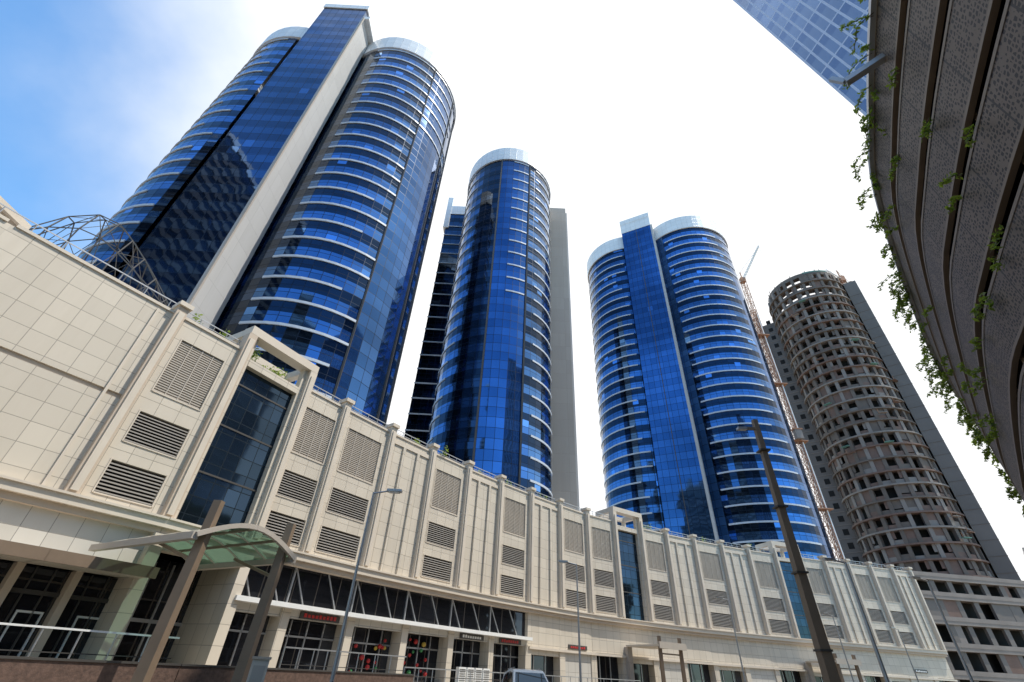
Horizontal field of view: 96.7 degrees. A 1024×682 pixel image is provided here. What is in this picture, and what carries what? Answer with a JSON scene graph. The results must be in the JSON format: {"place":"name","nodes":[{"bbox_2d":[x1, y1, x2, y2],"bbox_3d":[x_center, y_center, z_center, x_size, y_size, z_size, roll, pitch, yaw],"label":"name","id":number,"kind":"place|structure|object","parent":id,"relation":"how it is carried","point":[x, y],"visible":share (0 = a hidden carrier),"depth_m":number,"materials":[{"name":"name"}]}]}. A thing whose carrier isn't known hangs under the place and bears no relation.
{"place":"outdoors","nodes":[
{"label":"outdoors","id":0,"kind":"place"},
{"bbox_2d":[0,196,31,229],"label":"rooftop stair house","id":1,"kind":"structure","parent":0,"point":[15,220],"depth_m":29.73,"materials":[{"name":"beige concrete"}]},
{"bbox_2d":[246,656,271,681],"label":"utility cabinet","id":2,"kind":"object","parent":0,"point":[258,669],"visible":1,"depth_m":16.09,"materials":[{"name":"metal"}]},
{"bbox_2d":[77,4,457,426],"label":"glass office tower","id":3,"kind":"structure","parent":0,"point":[286,191],"depth_m":64.67,"materials":[{"name":"blue glass"}]},
{"bbox_2d":[473,668,481,681],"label":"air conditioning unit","id":4,"kind":"object","parent":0,"point":[477,676],"visible":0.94,"depth_m":44.23,"materials":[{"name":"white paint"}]},
{"bbox_2d":[404,148,579,510],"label":"glass office tower","id":5,"kind":"structure","parent":0,"point":[493,392],"depth_m":88.99,"materials":[{"name":"blue glass"}]},
{"bbox_2d":[0,0,1023,580],"label":"sky","id":6,"kind":"structure","parent":0,"point":[667,110],"materials":[{"name":"white"}]},
{"label":"ground","id":7,"kind":"structure","parent":0,"visible":0},
{"bbox_2d":[88,500,296,681],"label":"entrance canopy","id":8,"kind":"object","parent":7,"relation":"on","point":[208,545],"visible":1,"depth_m":22.78,"materials":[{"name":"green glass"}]},
{"bbox_2d":[0,656,413,681],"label":"planter wall","id":9,"kind":"structure","parent":7,"relation":"on","point":[25,669],"depth_m":19.18,"materials":[{"name":"stone"}]},
{"bbox_2d":[0,203,957,681],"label":"shopping mall podium","id":10,"kind":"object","parent":7,"relation":"on","point":[126,411],"visible":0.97,"depth_m":37.23,"materials":[{"name":"beige stone"}]},
{"bbox_2d":[29,214,170,307],"bbox_3d":[-31.036,-4.880,36.310,12.150,9.404,6.470,27,-42,-29],"label":"wire roof frame","id":11,"kind":"object","parent":10,"relation":"on","point":[99,238],"visible":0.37,"depth_m":35.73,"materials":[{"name":"grey metal"}]},
{"bbox_2d":[299,611,339,622],"bbox_3d":[-14.786,21.354,35.154,0.160,0.450,3.622,-20,-42,28],"label":"shop sign","id":12,"kind":"object","parent":10,"relation":"attached to","point":[319,617],"visible":1,"depth_m":35.02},
{"bbox_2d":[349,638,426,675],"bbox_3d":[-10.730,27.523,39.891,0.438,2.820,9.389,-23,-44,31],"label":"shop window display","id":13,"kind":"object","parent":10,"relation":"attached to","point":[415,641],"visible":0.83,"depth_m":39.97},
{"bbox_2d":[460,633,483,640],"bbox_3d":[-4.039,30.020,46.154,0.160,0.450,3.332,-26,-45,33],"label":"shop sign","id":14,"kind":"object","parent":10,"relation":"attached to","point":[471,636],"visible":1,"depth_m":46.07,"materials":[{"name":"white paint"}]},
{"bbox_2d":[193,313,751,544],"bbox_3d":[6.417,19.903,60.713,91.336,2.173,10.210,30,-44,-32],"label":"roof planting","id":15,"kind":"object","parent":10,"relation":"on","point":[255,353],"visible":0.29,"depth_m":39.18,"materials":[{"name":"green plant"}]},
{"bbox_2d":[499,638,520,644],"bbox_3d":[-0.178,32.686,49.499,0.160,0.450,3.398,-28,-46,35],"label":"shop sign","id":16,"kind":"object","parent":10,"relation":"attached to","point":[509,641],"visible":1,"depth_m":49.37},
{"bbox_2d":[568,644,586,650],"bbox_3d":[8.113,37.691,55.954,3.349,0.450,0.160,30,-44,-31],"label":"shop sign","id":17,"kind":"object","parent":10,"relation":"attached to","point":[575,647],"visible":0.77,"depth_m":55.72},
{"bbox_2d":[587,212,835,561],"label":"glass office tower","id":18,"kind":"structure","parent":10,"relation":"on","point":[686,387],"depth_m":115.00,"materials":[{"name":"blue glass"}]},
{"bbox_2d":[750,309,844,560],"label":"tower crane","id":19,"kind":"object","parent":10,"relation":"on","point":[798,435],"visible":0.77,"depth_m":122.85,"materials":[{"name":"white metal"}]},
{"bbox_2d":[914,669,927,672],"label":"shop sign","id":20,"kind":"object","parent":10,"relation":"attached to","point":[920,671],"visible":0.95,"depth_m":77.85,"materials":[{"name":"white paint"}]},
{"bbox_2d":[624,636,686,681],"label":"entrance canopy","id":21,"kind":"object","parent":7,"relation":"on","point":[661,645],"visible":1,"depth_m":57.21,"materials":[{"name":"concrete"}]},
{"bbox_2d":[736,419,840,681],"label":"lamp post","id":22,"kind":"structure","parent":7,"relation":"on","point":[822,650],"depth_m":21.04,"materials":[{"name":"metal"}]},
{"bbox_2d":[733,0,868,115],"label":"steel blue office tower","id":23,"kind":"structure","parent":7,"relation":"on","point":[812,36],"depth_m":45.08,"materials":[{"name":"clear glass"}]},
{"bbox_2d":[804,653,863,681],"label":"entrance canopy","id":24,"kind":"object","parent":7,"relation":"on","point":[838,661],"visible":0.88,"depth_m":68.43,"materials":[{"name":"concrete"}]},
{"bbox_2d":[822,558,889,681],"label":"street lamp","id":25,"kind":"object","parent":7,"relation":"on","point":[882,668],"visible":1,"depth_m":29.64,"materials":[{"name":"metal"}]},
{"bbox_2d":[763,269,1020,579],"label":"unfinished concrete tower","id":26,"kind":"structure","parent":7,"relation":"on","point":[897,492],"depth_m":129.80,"materials":[{"name":"grey concrete"}]},
{"bbox_2d":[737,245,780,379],"bbox_3d":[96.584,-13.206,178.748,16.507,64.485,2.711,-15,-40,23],"label":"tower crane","id":27,"kind":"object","parent":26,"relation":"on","point":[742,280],"visible":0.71,"depth_m":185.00,"materials":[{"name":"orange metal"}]},
{"bbox_2d":[826,269,850,283],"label":"tower crane","id":28,"kind":"object","parent":26,"relation":"on","point":[842,279],"visible":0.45,"depth_m":166.95,"materials":[{"name":"white metal"}]},
{"bbox_2d":[863,571,1023,681],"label":"concrete parking building","id":29,"kind":"structure","parent":7,"relation":"on","point":[984,616],"depth_m":87.38,"materials":[{"name":"white concrete"}]},
{"bbox_2d":[866,0,1023,498],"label":"frame and slabs","id":30,"kind":"object","parent":7,"relation":"on","point":[1012,185],"visible":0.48,"depth_m":16.29,"materials":[{"name":"brown paint"}]},
{"bbox_2d":[839,0,1023,516],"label":"creeper plants","id":31,"kind":"object","parent":30,"relation":"attached to","point":[969,421],"visible":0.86,"depth_m":22.56,"materials":[{"name":"green plant"}]},
{"bbox_2d":[874,0,1023,500],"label":"perforated panels","id":32,"kind":"object","parent":30,"relation":"on","point":[1000,120],"visible":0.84,"depth_m":15.34,"materials":[{"name":"metal"}]},
{"bbox_2d":[829,53,884,85],"bbox_3d":[13.457,-10.513,17.500,2.003,0.861,0.260,-25,-45,33],"label":"bracket","id":33,"kind":"object","parent":32,"relation":"attached to","point":[866,69],"visible":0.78,"depth_m":17.36,"materials":[{"name":"metal"}]},
{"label":"terrace","id":34,"kind":"structure","parent":7,"relation":"on","visible":0},
{"bbox_2d":[0,622,639,681],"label":"metal railing","id":35,"kind":"object","parent":34,"relation":"on","point":[98,631],"visible":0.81,"depth_m":21.61,"materials":[{"name":"metal"}]},
{"bbox_2d":[455,667,465,681],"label":"air conditioning unit","id":36,"kind":"object","parent":34,"relation":"on","point":[461,674],"visible":0.85,"depth_m":42.92,"materials":[{"name":"white paint"}]},
{"bbox_2d":[465,667,473,681],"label":"air conditioning unit","id":37,"kind":"object","parent":34,"relation":"on","point":[471,679],"visible":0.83,"depth_m":43.57,"materials":[{"name":"white paint"}]},
{"bbox_2d":[482,668,489,681],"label":"air conditioning unit","id":38,"kind":"object","parent":34,"relation":"on","point":[485,675],"visible":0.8,"depth_m":44.91,"materials":[{"name":"white paint"}]},
{"label":"road","id":39,"kind":"structure","parent":0,"visible":0},
{"bbox_2d":[329,488,401,681],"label":"street lamp","id":40,"kind":"object","parent":39,"relation":"on","point":[389,490],"visible":1,"depth_m":21.06,"materials":[{"name":"metal"}]},
{"bbox_2d":[502,667,547,681],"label":"parked car","id":41,"kind":"object","parent":39,"relation":"on","point":[511,674],"visible":1,"depth_m":20.51,"materials":[{"name":"white paint"}]},
{"bbox_2d":[558,560,581,681],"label":"street lamp","id":42,"kind":"object","parent":39,"relation":"on","point":[579,646],"visible":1,"depth_m":33.92,"materials":[{"name":"metal"}]},
{"bbox_2d":[715,597,745,681],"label":"street lamp","id":43,"kind":"object","parent":39,"relation":"on","point":[735,637],"visible":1,"depth_m":45.73,"materials":[{"name":"metal"}]},
{"bbox_2d":[822,613,854,681],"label":"street lamp","id":44,"kind":"object","parent":39,"relation":"on","point":[842,646],"visible":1,"depth_m":52.46,"materials":[{"name":"metal"}]},
{"bbox_2d":[889,627,918,681],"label":"street lamp","id":45,"kind":"object","parent":39,"relation":"on","point":[907,653],"visible":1,"depth_m":60.74,"materials":[{"name":"metal"}]},
{"label":"pavement","id":46,"kind":"structure","parent":0,"visible":0},
{"bbox_2d":[909,576,973,681],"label":"street lamp","id":47,"kind":"object","parent":46,"relation":"on","point":[953,640],"visible":1,"depth_m":33.61,"materials":[{"name":"metal"}]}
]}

